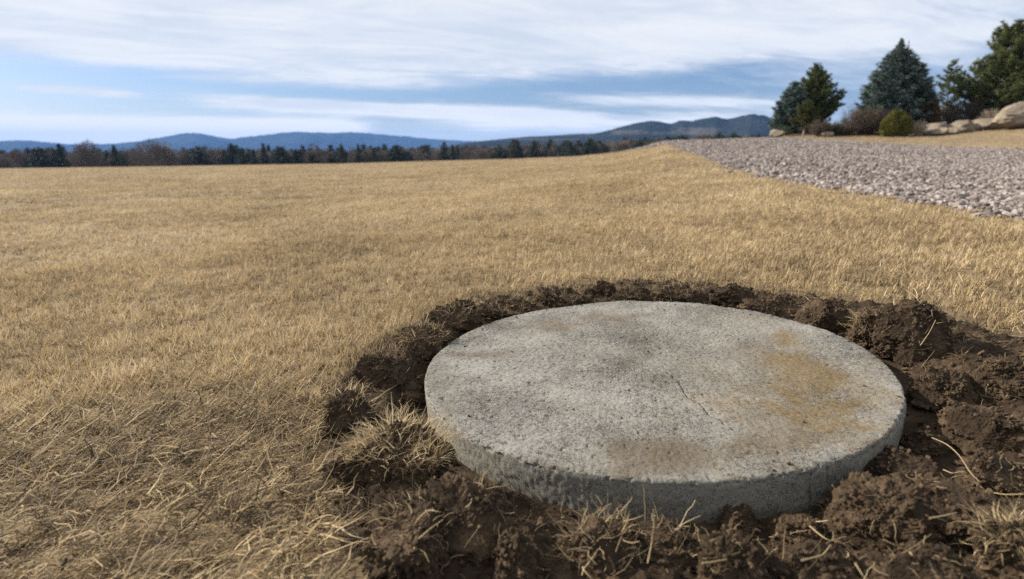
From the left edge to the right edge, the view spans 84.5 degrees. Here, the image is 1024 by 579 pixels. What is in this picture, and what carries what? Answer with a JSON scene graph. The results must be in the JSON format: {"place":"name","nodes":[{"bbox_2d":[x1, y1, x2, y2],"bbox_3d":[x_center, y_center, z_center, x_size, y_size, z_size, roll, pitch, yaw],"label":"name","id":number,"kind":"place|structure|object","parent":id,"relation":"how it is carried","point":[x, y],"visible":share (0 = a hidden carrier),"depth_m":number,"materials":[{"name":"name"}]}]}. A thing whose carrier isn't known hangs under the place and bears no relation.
{"place":"outdoors","nodes":[
{"label":"outdoors","id":0,"kind":"place"},
{"bbox_2d":[0,132,474,154],"bbox_3d":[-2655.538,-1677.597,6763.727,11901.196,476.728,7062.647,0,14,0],"label":"mountains","id":1,"kind":"structure","parent":0,"point":[297,140],"depth_m":6610.17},
{"bbox_2d":[0,128,1023,578],"bbox_3d":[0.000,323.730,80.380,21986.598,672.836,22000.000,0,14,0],"label":"field","id":2,"kind":"structure","parent":0,"point":[938,141],"depth_m":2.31,"materials":[{"name":"beige plant"}]},
{"bbox_2d":[8,151,25,167],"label":"bare tree","id":3,"kind":"object","parent":2,"relation":"on","point":[17,155],"visible":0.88,"depth_m":226.85,"materials":[{"name":"brown plant"}]},
{"bbox_2d":[20,148,60,167],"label":"evergreen tree","id":4,"kind":"object","parent":2,"relation":"on","point":[39,159],"visible":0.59,"depth_m":217.59,"materials":[{"name":"green plant"}]},
{"bbox_2d":[55,143,71,167],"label":"evergreen tree","id":5,"kind":"object","parent":2,"relation":"on","point":[60,154],"visible":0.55,"depth_m":223.50,"materials":[{"name":"green plant"}]},
{"bbox_2d":[70,138,104,166],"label":"bare tree","id":6,"kind":"object","parent":2,"relation":"on","point":[83,153],"visible":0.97,"depth_m":227.15,"materials":[{"name":"brown plant"}]},
{"bbox_2d":[108,144,124,166],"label":"evergreen tree","id":7,"kind":"object","parent":2,"relation":"on","point":[115,158],"visible":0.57,"depth_m":221.29,"materials":[{"name":"green plant"}]},
{"bbox_2d":[125,139,180,166],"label":"bare tree","id":8,"kind":"object","parent":2,"relation":"on","point":[152,150],"visible":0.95,"depth_m":231.55,"materials":[{"name":"brown plant"}]},
{"bbox_2d":[183,145,215,165],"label":"evergreen tree","id":9,"kind":"object","parent":2,"relation":"on","point":[197,157],"visible":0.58,"depth_m":222.32,"materials":[{"name":"green plant"}]},
{"bbox_2d":[217,148,232,164],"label":"evergreen tree","id":10,"kind":"object","parent":2,"relation":"on","point":[223,160],"visible":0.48,"depth_m":221.47,"materials":[{"name":"green plant"}]},
{"bbox_2d":[236,148,248,164],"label":"evergreen tree","id":11,"kind":"object","parent":2,"relation":"on","point":[243,160],"visible":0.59,"depth_m":225.46,"materials":[{"name":"green plant"}]},
{"bbox_2d":[249,149,259,164],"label":"evergreen tree","id":12,"kind":"object","parent":2,"relation":"on","point":[254,160],"visible":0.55,"depth_m":222.64,"materials":[{"name":"green plant"}]},
{"bbox_2d":[258,143,269,164],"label":"evergreen tree","id":13,"kind":"object","parent":2,"relation":"on","point":[263,159],"visible":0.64,"depth_m":228.95,"materials":[{"name":"green plant"}]},
{"bbox_2d":[268,145,296,164],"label":"evergreen tree","id":14,"kind":"object","parent":2,"relation":"on","point":[280,157],"visible":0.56,"depth_m":225.38,"materials":[{"name":"green plant"}]},
{"bbox_2d":[303,144,319,163],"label":"bare tree","id":15,"kind":"object","parent":2,"relation":"on","point":[309,153],"visible":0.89,"depth_m":227.99,"materials":[{"name":"brown plant"}]},
{"bbox_2d":[336,143,349,163],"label":"evergreen tree","id":16,"kind":"object","parent":2,"relation":"on","point":[341,159],"visible":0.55,"depth_m":225.15,"materials":[{"name":"green plant"}]},
{"bbox_2d":[354,143,363,162],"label":"evergreen tree","id":17,"kind":"object","parent":2,"relation":"on","point":[358,158],"visible":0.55,"depth_m":223.16,"materials":[{"name":"green plant"}]},
{"bbox_2d":[368,147,379,162],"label":"evergreen tree","id":18,"kind":"object","parent":2,"relation":"on","point":[373,156],"visible":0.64,"depth_m":221.36,"materials":[{"name":"green plant"}]},
{"bbox_2d":[0,132,766,167],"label":"distant evergreen woods","id":19,"kind":"object","parent":2,"relation":"on","point":[233,150],"visible":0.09,"depth_m":243.82,"materials":[{"name":"green plant"}]},
{"bbox_2d":[0,134,769,167],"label":"distant bare woods","id":20,"kind":"object","parent":2,"relation":"on","point":[214,154],"visible":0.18,"depth_m":246.46,"materials":[{"name":"brown plant"}]},
{"bbox_2d":[383,145,411,161],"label":"evergreen tree","id":21,"kind":"object","parent":2,"relation":"on","point":[397,155],"visible":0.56,"depth_m":223.85,"materials":[{"name":"green plant"}]},
{"bbox_2d":[413,149,430,160],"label":"bare tree","id":22,"kind":"object","parent":2,"relation":"on","point":[426,156],"visible":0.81,"depth_m":226.74,"materials":[{"name":"brown plant"}]},
{"bbox_2d":[436,148,450,160],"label":"evergreen tree","id":23,"kind":"object","parent":2,"relation":"on","point":[442,156],"visible":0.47,"depth_m":221.14,"materials":[{"name":"green plant"}]},
{"bbox_2d":[449,144,457,160],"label":"evergreen tree","id":24,"kind":"object","parent":2,"relation":"on","point":[452,155],"visible":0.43,"depth_m":225.02,"materials":[{"name":"green plant"}]},
{"bbox_2d":[469,146,484,158],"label":"bare tree","id":25,"kind":"object","parent":2,"relation":"on","point":[471,153],"visible":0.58,"depth_m":234.34,"materials":[{"name":"brown plant"}]},
{"bbox_2d":[507,138,523,158],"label":"evergreen tree","id":26,"kind":"object","parent":2,"relation":"on","point":[515,151],"visible":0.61,"depth_m":228.08,"materials":[{"name":"green plant"}]},
{"bbox_2d":[524,139,542,157],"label":"evergreen tree","id":27,"kind":"object","parent":2,"relation":"on","point":[534,151],"visible":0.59,"depth_m":223.96,"materials":[{"name":"green plant"}]},
{"bbox_2d":[547,143,557,156],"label":"bare tree","id":28,"kind":"object","parent":2,"relation":"on","point":[552,151],"visible":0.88,"depth_m":224.73,"materials":[{"name":"brown plant"}]},
{"bbox_2d":[564,140,573,156],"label":"evergreen tree","id":29,"kind":"object","parent":2,"relation":"on","point":[569,152],"visible":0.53,"depth_m":220.65,"materials":[{"name":"green plant"}]},
{"bbox_2d":[578,137,599,155],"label":"evergreen tree","id":30,"kind":"object","parent":2,"relation":"on","point":[588,148],"visible":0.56,"depth_m":224.02,"materials":[{"name":"green plant"}]},
{"bbox_2d":[609,142,622,152],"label":"bare tree","id":31,"kind":"object","parent":2,"relation":"on","point":[619,147],"visible":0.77,"depth_m":217.57,"materials":[{"name":"brown plant"}]},
{"bbox_2d":[319,276,1023,578],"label":"bare soil","id":32,"kind":"structure","parent":2,"relation":"on","point":[373,495],"depth_m":0.99,"materials":[{"name":"brown soil"}]},
{"bbox_2d":[322,439,365,492],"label":"soil clod","id":33,"kind":"object","parent":32,"relation":"on","point":[339,470],"visible":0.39,"depth_m":0.98,"materials":[{"name":"brown soil"}]},
{"bbox_2d":[314,376,375,436],"bbox_3d":[-0.351,0.250,1.207,0.142,0.116,0.158,-4,14,-15],"label":"soil clod","id":34,"kind":"object","parent":32,"relation":"on","point":[346,408],"visible":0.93,"depth_m":1.18,"materials":[{"name":"brown soil"}]},
{"bbox_2d":[353,351,413,389],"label":"soil clod","id":35,"kind":"object","parent":32,"relation":"on","point":[382,370],"visible":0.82,"depth_m":1.38,"materials":[{"name":"brown soil"}]},
{"bbox_2d":[325,397,471,486],"bbox_3d":[-0.200,0.269,0.997,0.239,0.150,0.237,11,18,38],"label":"sod clump","id":36,"kind":"object","parent":32,"relation":"on","point":[403,450],"visible":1,"depth_m":0.98,"materials":[{"name":"plant"}]},
{"bbox_2d":[357,485,453,578],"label":"soil clod","id":37,"kind":"object","parent":32,"relation":"on","point":[404,527],"visible":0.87,"depth_m":0.77,"materials":[{"name":"brown soil"}]},
{"bbox_2d":[396,371,425,406],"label":"soil clod","id":38,"kind":"object","parent":32,"relation":"on","point":[414,389],"visible":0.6,"depth_m":1.38,"materials":[{"name":"brown soil"}]},
{"bbox_2d":[393,319,454,359],"bbox_3d":[-0.264,0.137,1.656,0.202,0.130,0.166,0,14,0],"label":"sod clump","id":39,"kind":"object","parent":32,"relation":"on","point":[425,342],"visible":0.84,"depth_m":1.63,"materials":[{"name":"soil"}]},
{"bbox_2d":[424,290,489,330],"bbox_3d":[-0.183,0.065,1.855,0.228,0.121,0.172,0,14,0],"label":"sod clump","id":40,"kind":"object","parent":32,"relation":"on","point":[466,314],"visible":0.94,"depth_m":1.81,"materials":[{"name":"soil"}]},
{"bbox_2d":[414,462,525,567],"bbox_3d":[-0.070,0.332,0.834,0.188,0.127,0.189,0,14,0],"label":"soil clod","id":41,"kind":"object","parent":32,"relation":"on","point":[479,511],"visible":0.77,"depth_m":0.80,"materials":[{"name":"brown soil"}]},
{"bbox_2d":[472,285,541,319],"bbox_3d":[-0.014,0.047,1.993,0.270,0.119,0.214,0,14,0],"label":"sod clump","id":42,"kind":"object","parent":32,"relation":"on","point":[497,307],"visible":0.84,"depth_m":1.95,"materials":[{"name":"soil"}]},
{"bbox_2d":[493,523,548,578],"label":"soil clod","id":43,"kind":"object","parent":32,"relation":"on","point":[517,550],"visible":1,"depth_m":0.74,"materials":[{"name":"brown soil"}]},
{"bbox_2d":[526,282,586,307],"bbox_3d":[0.177,0.017,2.078,0.239,0.096,0.180,6,15,24],"label":"sod clump","id":44,"kind":"object","parent":32,"relation":"on","point":[555,297],"visible":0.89,"depth_m":2.04,"materials":[{"name":"soil"}]},
{"bbox_2d":[546,490,654,578],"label":"clump","id":45,"kind":"object","parent":32,"relation":"on","point":[608,538],"visible":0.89,"depth_m":0.77,"materials":[{"name":"brown soil"}]},
{"bbox_2d":[595,279,617,297],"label":"soil clod","id":46,"kind":"object","parent":32,"relation":"on","point":[602,288],"visible":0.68,"depth_m":2.11,"materials":[{"name":"brown soil"}]},
{"bbox_2d":[611,279,654,300],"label":"soil clod","id":47,"kind":"object","parent":32,"relation":"on","point":[635,293],"visible":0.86,"depth_m":2.05,"materials":[{"name":"brown soil"}]},
{"bbox_2d":[647,509,653,562],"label":"straw stalk","id":48,"kind":"object","parent":32,"relation":"on","point":[652,538],"visible":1,"depth_m":0.73,"materials":[{"name":"beige plant"}]},
{"bbox_2d":[617,484,703,573],"bbox_3d":[0.227,0.356,0.828,0.166,0.120,0.166,0,14,0],"label":"soil clod","id":49,"kind":"object","parent":32,"relation":"on","point":[678,545],"visible":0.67,"depth_m":0.79,"materials":[{"name":"brown soil"}]},
{"bbox_2d":[301,271,1023,578],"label":"loose straw","id":50,"kind":"object","parent":32,"relation":"on","point":[403,405],"visible":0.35,"depth_m":1.15,"materials":[{"name":"beige plant"}]},
{"bbox_2d":[424,300,906,523],"bbox_3d":[0.337,0.247,1.452,1.114,0.220,1.108,0,14,0],"label":"concrete lid","id":51,"kind":"object","parent":32,"relation":"on","point":[678,409],"visible":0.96,"depth_m":1.16,"materials":[{"name":"grey concrete"}]},
{"bbox_2d":[653,275,708,302],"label":"soil clod","id":52,"kind":"object","parent":32,"relation":"on","point":[681,291],"visible":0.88,"depth_m":1.98,"materials":[{"name":"brown soil"}]},
{"bbox_2d":[708,282,756,308],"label":"soil clod","id":53,"kind":"object","parent":32,"relation":"on","point":[731,295],"visible":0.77,"depth_m":1.88,"materials":[{"name":"brown soil"}]},
{"bbox_2d":[692,524,776,578],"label":"soil clod","id":54,"kind":"object","parent":32,"relation":"on","point":[738,549],"visible":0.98,"depth_m":0.73,"materials":[{"name":"brown soil"}]},
{"bbox_2d":[701,559,726,563],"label":"straw stalk","id":55,"kind":"object","parent":54,"relation":"on","point":[712,561],"visible":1,"depth_m":0.70,"materials":[{"name":"beige plant"}]},
{"bbox_2d":[717,503,760,539],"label":"soil clod","id":56,"kind":"object","parent":32,"relation":"on","point":[731,518],"visible":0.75,"depth_m":0.89,"materials":[{"name":"brown soil"}]},
{"bbox_2d":[737,292,800,319],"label":"soil clod","id":57,"kind":"object","parent":32,"relation":"on","point":[779,306],"visible":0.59,"depth_m":1.78,"materials":[{"name":"brown soil"}]},
{"bbox_2d":[755,510,830,547],"bbox_3d":[0.426,0.370,0.863,0.124,0.066,0.098,2,14,7],"label":"soil clod","id":58,"kind":"object","parent":32,"relation":"on","point":[790,525],"visible":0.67,"depth_m":0.85,"materials":[{"name":"brown soil"}]},
{"bbox_2d":[758,530,873,578],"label":"soil clod","id":59,"kind":"object","parent":32,"relation":"on","point":[785,561],"visible":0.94,"depth_m":0.73,"materials":[{"name":"brown soil"}]},
{"bbox_2d":[801,545,830,560],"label":"straw stalk","id":60,"kind":"object","parent":59,"relation":"on","point":[815,556],"visible":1,"depth_m":0.69,"materials":[{"name":"beige plant"}]},
{"bbox_2d":[809,525,845,540],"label":"straw stalk","id":61,"kind":"object","parent":59,"relation":"on","point":[824,537],"visible":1,"depth_m":0.76,"materials":[{"name":"beige plant"}]},
{"bbox_2d":[791,296,860,332],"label":"soil clod","id":62,"kind":"object","parent":32,"relation":"on","point":[828,314],"visible":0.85,"depth_m":1.65,"materials":[{"name":"brown soil"}]},
{"bbox_2d":[843,307,880,347],"bbox_3d":[0.991,0.100,1.546,0.186,0.121,0.187,0,14,0],"label":"sod clump","id":63,"kind":"object","parent":32,"relation":"on","point":[864,324],"visible":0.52,"depth_m":1.52,"materials":[{"name":"soil"}]},
{"bbox_2d":[816,471,947,553],"bbox_3d":[0.567,0.342,0.859,0.207,0.129,0.176,0,14,0],"label":"soil clod","id":64,"kind":"object","parent":32,"relation":"on","point":[883,512],"visible":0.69,"depth_m":0.82,"materials":[{"name":"brown soil"}]},
{"bbox_2d":[863,444,951,481],"bbox_3d":[0.663,0.314,0.965,0.148,0.113,0.151,-4,15,-17],"label":"soil clod","id":65,"kind":"object","parent":32,"relation":"on","point":[890,459],"visible":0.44,"depth_m":0.96,"materials":[{"name":"brown soil"}]},
{"bbox_2d":[861,288,961,365],"bbox_3d":[1.033,0.093,1.453,0.228,0.188,0.206,-5,15,-21],"label":"soil clod","id":66,"kind":"object","parent":32,"relation":"on","point":[901,329],"visible":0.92,"depth_m":1.41,"materials":[{"name":"brown soil"}]},
{"bbox_2d":[864,534,976,578],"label":"soil clod","id":67,"kind":"object","parent":32,"relation":"on","point":[922,561],"visible":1,"depth_m":0.69,"materials":[{"name":"brown soil"}]},
{"bbox_2d":[899,424,955,455],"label":"soil clod","id":68,"kind":"object","parent":32,"relation":"on","point":[920,441],"visible":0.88,"depth_m":1.06,"materials":[{"name":"brown soil"}]},
{"bbox_2d":[904,364,979,412],"bbox_3d":[0.966,0.222,1.247,0.211,0.112,0.141,0,14,0],"label":"soil clod","id":69,"kind":"object","parent":32,"relation":"on","point":[931,388],"visible":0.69,"depth_m":1.21,"materials":[{"name":"brown soil"}]},
{"bbox_2d":[907,467,1023,552],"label":"soil clod","id":70,"kind":"object","parent":32,"relation":"on","point":[945,495],"visible":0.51,"depth_m":0.80,"materials":[{"name":"brown soil"}]},
{"bbox_2d":[929,512,956,518],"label":"straw stalk","id":71,"kind":"object","parent":70,"relation":"on","point":[941,516],"visible":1,"depth_m":0.71,"materials":[{"name":"beige plant"}]},
{"bbox_2d":[931,398,1023,454],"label":"soil clod","id":72,"kind":"object","parent":32,"relation":"on","point":[963,426],"visible":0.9,"depth_m":1.04,"materials":[{"name":"brown soil"}]},
{"bbox_2d":[951,487,1023,578],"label":"sod clump","id":73,"kind":"object","parent":32,"relation":"on","point":[997,541],"visible":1,"depth_m":0.72,"materials":[{"name":"plant"}]},
{"bbox_2d":[957,439,1023,497],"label":"soil clod","id":74,"kind":"object","parent":32,"relation":"on","point":[1002,472],"visible":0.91,"depth_m":0.91,"materials":[{"name":"brown soil"}]},
{"bbox_2d":[932,437,978,480],"bbox_3d":[0.757,0.286,0.952,0.019,0.011,0.160,4,14,14],"label":"straw stalk","id":75,"kind":"object","parent":74,"relation":"on","point":[957,453],"visible":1,"depth_m":0.98,"materials":[{"name":"beige plant"}]},
{"bbox_2d":[968,353,1023,399],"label":"soil clod","id":76,"kind":"object","parent":32,"relation":"on","point":[992,377],"visible":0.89,"depth_m":1.19,"materials":[{"name":"brown soil"}]},
{"bbox_2d":[770,129,785,137],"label":"boulder","id":77,"kind":"object","parent":2,"relation":"on","point":[776,133],"visible":0.98,"depth_m":41.64,"materials":[{"name":"stone"}]},
{"bbox_2d":[775,124,792,135],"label":"twiggy shrub","id":78,"kind":"object","parent":2,"relation":"on","point":[784,128],"visible":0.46,"depth_m":44.07,"materials":[{"name":"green plant"}]},
{"bbox_2d":[788,99,820,134],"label":"pine tree","id":79,"kind":"object","parent":2,"relation":"on","point":[805,111],"visible":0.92,"depth_m":43.80,"materials":[{"name":"green plant"}]},
{"bbox_2d":[807,118,834,136],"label":"twiggy shrub","id":80,"kind":"object","parent":2,"relation":"on","point":[818,128],"visible":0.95,"depth_m":41.76,"materials":[{"name":"plant"}]},
{"bbox_2d":[821,132,833,136],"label":"boulder","id":81,"kind":"object","parent":2,"relation":"on","point":[827,134],"visible":0.99,"depth_m":41.23,"materials":[{"name":"stone"}]},
{"bbox_2d":[823,119,843,135],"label":"twiggy shrub","id":82,"kind":"object","parent":2,"relation":"on","point":[833,130],"visible":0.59,"depth_m":41.98,"materials":[{"name":"brown plant"}]},
{"bbox_2d":[833,117,863,135],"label":"twiggy shrub","id":83,"kind":"object","parent":2,"relation":"on","point":[848,129],"visible":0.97,"depth_m":41.49,"materials":[{"name":"brown plant"}]},
{"bbox_2d":[878,109,913,136],"bbox_3d":[27.192,-11.692,39.860,2.191,2.087,2.219,0,14,0],"label":"conical shrub","id":84,"kind":"object","parent":2,"relation":"on","point":[904,119],"visible":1,"depth_m":39.37,"materials":[{"name":"green plant"}]},
{"bbox_2d":[788,128,1005,134],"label":"mulch bed","id":85,"kind":"object","parent":2,"relation":"on","point":[855,133],"visible":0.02,"depth_m":43.36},
{"bbox_2d":[767,81,813,133],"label":"blue spruce","id":86,"kind":"object","parent":85,"relation":"on","point":[783,113],"visible":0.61,"depth_m":46.26,"materials":[{"name":"green plant"}]},
{"bbox_2d":[779,62,847,124],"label":"pine tree","id":87,"kind":"object","parent":85,"relation":"on","point":[818,88],"visible":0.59,"depth_m":46.41,"materials":[{"name":"green plant"}]},
{"bbox_2d":[836,103,857,122],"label":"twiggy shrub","id":88,"kind":"object","parent":85,"relation":"on","point":[848,113],"visible":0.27,"depth_m":47.67,"materials":[{"name":"brown plant"}]},
{"bbox_2d":[839,104,890,134],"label":"twiggy shrub","id":89,"kind":"object","parent":85,"relation":"on","point":[871,121],"visible":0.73,"depth_m":41.81,"materials":[{"name":"brown plant"}]},
{"bbox_2d":[855,38,941,132],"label":"blue spruce","id":90,"kind":"object","parent":85,"relation":"on","point":[901,80],"visible":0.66,"depth_m":42.27,"materials":[{"name":"green plant"}]},
{"bbox_2d":[913,95,941,126],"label":"conical shrub","id":91,"kind":"object","parent":85,"relation":"on","point":[938,112],"visible":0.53,"depth_m":41.58,"materials":[{"name":"brown plant"}]},
{"bbox_2d":[940,102,957,125],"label":"twiggy shrub","id":92,"kind":"object","parent":85,"relation":"on","point":[946,107],"visible":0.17,"depth_m":44.77,"materials":[{"name":"plant"}]},
{"bbox_2d":[936,57,964,110],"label":"pine tree","id":93,"kind":"object","parent":85,"relation":"on","point":[947,84],"visible":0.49,"depth_m":52.90,"materials":[{"name":"green plant"}]},
{"bbox_2d":[942,18,1023,127],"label":"pine tree","id":94,"kind":"object","parent":85,"relation":"on","point":[997,68],"visible":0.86,"depth_m":40.80,"materials":[{"name":"green plant"}]},
{"bbox_2d":[911,119,929,135],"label":"twiggy shrub","id":95,"kind":"object","parent":2,"relation":"on","point":[920,129],"visible":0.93,"depth_m":39.29,"materials":[{"name":"brown plant"}]},
{"bbox_2d":[922,122,947,134],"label":"ledge stone","id":96,"kind":"object","parent":2,"relation":"on","point":[937,125],"visible":0.46,"depth_m":39.62,"materials":[{"name":"stone"}]},
{"bbox_2d":[926,128,948,135],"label":"ledge stone","id":97,"kind":"object","parent":2,"relation":"on","point":[941,131],"visible":0.96,"depth_m":38.78,"materials":[{"name":"stone"}]},
{"bbox_2d":[947,127,967,133],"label":"ledge stone","id":98,"kind":"object","parent":2,"relation":"on","point":[955,130],"visible":0.82,"depth_m":38.75,"materials":[{"name":"stone"}]},
{"bbox_2d":[948,120,975,131],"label":"ledge stone","id":99,"kind":"object","parent":2,"relation":"on","point":[969,125],"visible":0.66,"depth_m":39.46,"materials":[{"name":"stone"}]},
{"bbox_2d":[941,95,995,124],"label":"twiggy shrub","id":100,"kind":"object","parent":2,"relation":"on","point":[968,115],"visible":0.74,"depth_m":42.08,"materials":[{"name":"plant"}]},
{"bbox_2d":[972,118,1000,130],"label":"ledge stone","id":101,"kind":"object","parent":2,"relation":"on","point":[983,124],"visible":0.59,"depth_m":39.44,"materials":[{"name":"stone"}]},
{"bbox_2d":[977,108,999,130],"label":"twiggy shrub","id":102,"kind":"object","parent":2,"relation":"on","point":[993,113],"visible":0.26,"depth_m":39.99,"materials":[{"name":"brown plant"}]},
{"bbox_2d":[990,101,1023,129],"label":"boulder","id":103,"kind":"object","parent":2,"relation":"on","point":[1010,117],"visible":0.98,"depth_m":36.75,"materials":[{"name":"stone"}]},
{"bbox_2d":[0,0,1023,143],"label":"sky","id":104,"kind":"structure","parent":0,"point":[72,71],"materials":[{"name":"blue"}]},
{"bbox_2d":[436,114,773,150],"bbox_3d":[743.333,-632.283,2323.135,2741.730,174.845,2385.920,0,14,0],"label":"hills","id":105,"kind":"structure","parent":0,"point":[751,124],"depth_m":1994.15,"materials":[{"name":"blue"}]},
{"bbox_2d":[620,137,1023,220],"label":"gravel drive","id":106,"kind":"structure","parent":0,"point":[874,173],"depth_m":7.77,"materials":[{"name":"grey gravel"}]}
]}

